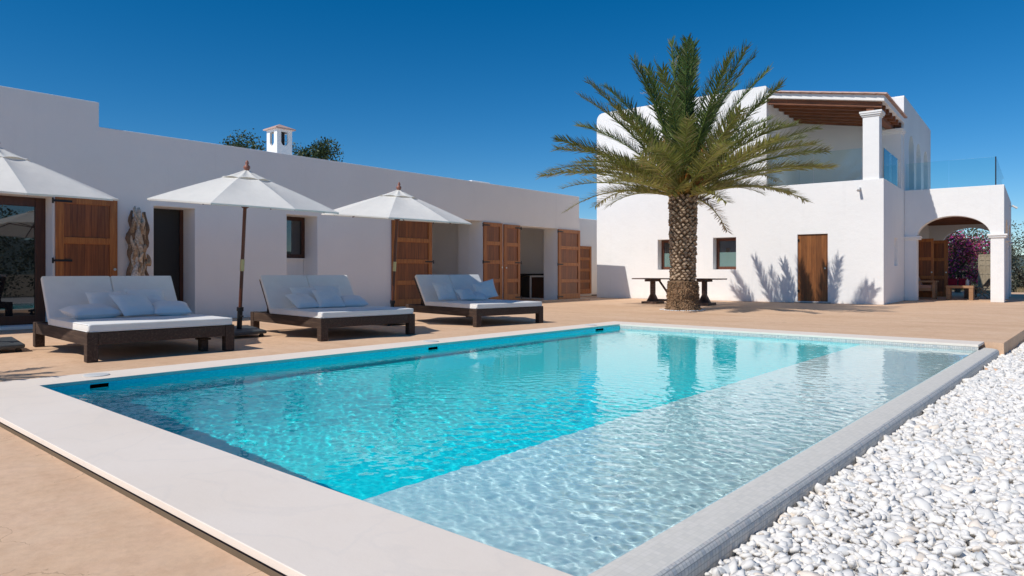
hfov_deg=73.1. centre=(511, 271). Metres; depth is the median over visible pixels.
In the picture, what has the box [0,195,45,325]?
window
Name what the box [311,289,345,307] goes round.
pillow
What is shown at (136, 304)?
pillow
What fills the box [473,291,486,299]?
pillow
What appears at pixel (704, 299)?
trestle table
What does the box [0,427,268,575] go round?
terrace
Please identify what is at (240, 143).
carob tree
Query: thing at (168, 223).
door
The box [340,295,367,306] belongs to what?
pillow
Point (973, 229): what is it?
wild shrub
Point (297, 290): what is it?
pillow
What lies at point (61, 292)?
daybed
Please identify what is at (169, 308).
pillow
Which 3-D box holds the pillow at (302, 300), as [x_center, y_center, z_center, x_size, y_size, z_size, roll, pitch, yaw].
[-3.357,0.463,11.082,0.400,0.149,0.460,36,20,31]
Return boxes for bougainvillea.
[945,230,989,292]
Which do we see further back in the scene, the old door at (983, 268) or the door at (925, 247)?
the old door at (983, 268)
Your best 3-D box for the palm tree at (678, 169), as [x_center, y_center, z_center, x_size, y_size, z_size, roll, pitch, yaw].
[4.462,-2.606,18.212,7.709,7.250,7.654,0,0,41]
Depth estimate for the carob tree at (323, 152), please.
29.23 m
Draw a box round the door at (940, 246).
[934,240,947,296]
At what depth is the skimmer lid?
6.66 m
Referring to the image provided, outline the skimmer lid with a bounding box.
[83,373,108,376]
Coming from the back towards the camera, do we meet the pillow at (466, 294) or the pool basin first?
the pillow at (466, 294)
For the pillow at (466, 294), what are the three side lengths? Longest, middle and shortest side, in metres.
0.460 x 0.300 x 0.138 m
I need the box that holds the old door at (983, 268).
[978,254,989,293]
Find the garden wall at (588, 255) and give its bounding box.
[579,218,596,295]
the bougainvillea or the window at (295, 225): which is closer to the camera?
the window at (295, 225)
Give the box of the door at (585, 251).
[580,246,591,293]
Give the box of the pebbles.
[705,342,1023,575]
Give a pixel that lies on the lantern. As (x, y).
(966, 293)
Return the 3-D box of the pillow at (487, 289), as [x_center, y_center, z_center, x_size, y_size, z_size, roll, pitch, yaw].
[-0.562,0.374,14.409,0.460,0.440,0.153,-14,-31,-8]
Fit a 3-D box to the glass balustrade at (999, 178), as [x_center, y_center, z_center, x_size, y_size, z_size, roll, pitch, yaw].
[16.963,-3.331,26.206,2.612,0.938,6.867,0,0,37]
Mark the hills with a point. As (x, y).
(1020, 258)
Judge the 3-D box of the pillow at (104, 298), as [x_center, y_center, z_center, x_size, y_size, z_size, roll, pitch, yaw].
[-5.311,0.419,9.107,0.500,0.420,0.144,0,-40,-48]
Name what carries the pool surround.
on the ground
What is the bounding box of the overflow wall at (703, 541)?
[588,348,998,575]
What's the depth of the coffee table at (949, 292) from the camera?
24.86 m
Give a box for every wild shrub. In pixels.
[945,228,989,289]
[949,221,1023,291]
[1011,245,1023,291]
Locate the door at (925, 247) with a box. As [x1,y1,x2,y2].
[918,238,933,297]
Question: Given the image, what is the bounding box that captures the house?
[597,86,1012,304]
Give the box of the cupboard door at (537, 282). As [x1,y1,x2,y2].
[532,277,543,297]
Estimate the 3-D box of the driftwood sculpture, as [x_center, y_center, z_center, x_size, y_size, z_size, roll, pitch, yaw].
[-7.160,-0.118,13.270,0.363,2.281,0.472,0,0,40]
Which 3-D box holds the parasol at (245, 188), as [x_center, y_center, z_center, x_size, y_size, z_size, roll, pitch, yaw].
[-4.081,-0.340,10.549,2.614,2.727,2.626,0,0,19]
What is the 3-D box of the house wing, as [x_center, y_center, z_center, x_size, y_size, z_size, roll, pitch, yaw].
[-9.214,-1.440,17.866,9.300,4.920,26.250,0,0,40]
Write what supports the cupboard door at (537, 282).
in the kitchen counter
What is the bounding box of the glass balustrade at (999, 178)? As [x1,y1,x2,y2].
[911,156,1003,184]
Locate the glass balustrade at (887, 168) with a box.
[884,148,898,186]
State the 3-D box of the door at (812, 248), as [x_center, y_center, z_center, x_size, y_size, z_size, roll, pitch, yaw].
[9.704,-0.132,22.296,0.940,2.165,0.100,0,0,37]
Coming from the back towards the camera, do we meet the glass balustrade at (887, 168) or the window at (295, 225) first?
the glass balustrade at (887, 168)
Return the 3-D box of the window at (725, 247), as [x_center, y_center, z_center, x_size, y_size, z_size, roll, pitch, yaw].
[7.602,-0.640,24.280,0.815,1.100,0.070,0,0,37]
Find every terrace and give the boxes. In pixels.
[0,291,1023,381]
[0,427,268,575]
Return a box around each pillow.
[59,304,122,318]
[85,291,125,315]
[108,293,154,315]
[124,288,164,303]
[152,300,191,315]
[285,293,318,308]
[289,287,316,300]
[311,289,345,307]
[313,285,341,295]
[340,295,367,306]
[432,282,458,299]
[455,289,475,299]
[472,279,497,297]
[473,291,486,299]
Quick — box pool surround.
[0,328,981,575]
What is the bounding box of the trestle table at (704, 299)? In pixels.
[632,278,726,305]
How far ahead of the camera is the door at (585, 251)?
28.68 m
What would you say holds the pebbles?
on the ground
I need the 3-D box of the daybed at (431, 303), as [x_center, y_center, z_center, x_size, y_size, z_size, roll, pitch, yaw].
[-0.797,0.528,13.960,1.660,0.945,2.420,0,0,-40]
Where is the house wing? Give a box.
[0,86,589,330]
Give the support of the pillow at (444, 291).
on the daybed at (431, 303)
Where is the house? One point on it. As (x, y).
(877, 239)
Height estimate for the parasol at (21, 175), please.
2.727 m
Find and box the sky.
[0,0,1023,255]
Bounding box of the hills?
[948,255,1023,274]
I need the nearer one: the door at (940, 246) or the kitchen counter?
the kitchen counter
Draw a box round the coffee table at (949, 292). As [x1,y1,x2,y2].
[946,285,974,299]
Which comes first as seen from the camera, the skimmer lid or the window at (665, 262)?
the skimmer lid
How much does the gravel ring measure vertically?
0.024 m
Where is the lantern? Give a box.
[964,279,968,298]
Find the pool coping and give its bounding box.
[0,321,983,575]
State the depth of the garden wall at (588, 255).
28.85 m
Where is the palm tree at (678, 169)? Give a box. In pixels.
[535,33,839,310]
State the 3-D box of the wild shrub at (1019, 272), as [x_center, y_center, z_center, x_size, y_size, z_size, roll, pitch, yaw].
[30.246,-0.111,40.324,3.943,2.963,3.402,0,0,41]
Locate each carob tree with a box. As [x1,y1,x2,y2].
[219,128,265,150]
[292,136,343,161]
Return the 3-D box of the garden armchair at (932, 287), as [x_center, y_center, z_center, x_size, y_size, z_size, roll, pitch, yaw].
[15.357,0.550,25.672,0.820,0.900,0.740,0,0,37]
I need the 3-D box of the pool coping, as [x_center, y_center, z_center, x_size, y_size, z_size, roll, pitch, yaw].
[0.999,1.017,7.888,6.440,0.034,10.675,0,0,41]
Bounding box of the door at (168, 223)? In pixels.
[154,208,182,300]
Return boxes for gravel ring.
[659,309,704,310]
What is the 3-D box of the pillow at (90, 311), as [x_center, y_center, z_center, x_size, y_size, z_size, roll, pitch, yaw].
[-5.303,0.497,8.712,0.420,0.181,0.600,9,5,31]
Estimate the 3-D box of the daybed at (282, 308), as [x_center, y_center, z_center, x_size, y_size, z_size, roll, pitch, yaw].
[-2.992,0.528,11.380,1.660,0.945,2.420,0,0,-44]
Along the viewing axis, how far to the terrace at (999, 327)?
12.48 m
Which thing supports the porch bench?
on the terrace at (999, 327)
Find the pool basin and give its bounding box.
[48,326,977,575]
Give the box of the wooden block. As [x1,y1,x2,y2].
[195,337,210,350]
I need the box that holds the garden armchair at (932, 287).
[918,276,938,298]
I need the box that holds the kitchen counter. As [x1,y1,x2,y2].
[520,274,543,298]
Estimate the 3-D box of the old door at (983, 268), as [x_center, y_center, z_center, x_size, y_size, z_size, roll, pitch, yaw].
[21.909,0.093,31.951,0.540,1.824,0.290,0,0,37]
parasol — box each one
[0,147,118,351]
[147,160,338,336]
[321,182,471,325]
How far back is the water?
5.03 m
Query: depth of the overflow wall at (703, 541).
3.38 m
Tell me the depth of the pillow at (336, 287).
11.77 m
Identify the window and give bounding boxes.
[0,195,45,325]
[287,216,304,257]
[661,240,670,269]
[716,238,735,268]
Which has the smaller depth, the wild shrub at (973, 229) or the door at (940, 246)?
the door at (940, 246)
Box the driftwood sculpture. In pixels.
[125,206,151,275]
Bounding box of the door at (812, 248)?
[798,234,827,301]
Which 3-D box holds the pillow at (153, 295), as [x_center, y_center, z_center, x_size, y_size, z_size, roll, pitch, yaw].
[-5.009,0.404,9.455,0.500,0.440,0.146,0,-38,-40]
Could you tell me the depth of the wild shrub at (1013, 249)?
42.67 m
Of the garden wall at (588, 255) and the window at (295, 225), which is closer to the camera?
the window at (295, 225)
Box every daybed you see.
[33,276,233,362]
[250,275,414,340]
[406,275,542,326]
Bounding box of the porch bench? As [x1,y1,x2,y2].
[948,279,977,296]
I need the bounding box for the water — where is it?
[59,328,976,575]
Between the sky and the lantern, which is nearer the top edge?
the sky
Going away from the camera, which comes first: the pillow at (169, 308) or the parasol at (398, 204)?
the pillow at (169, 308)

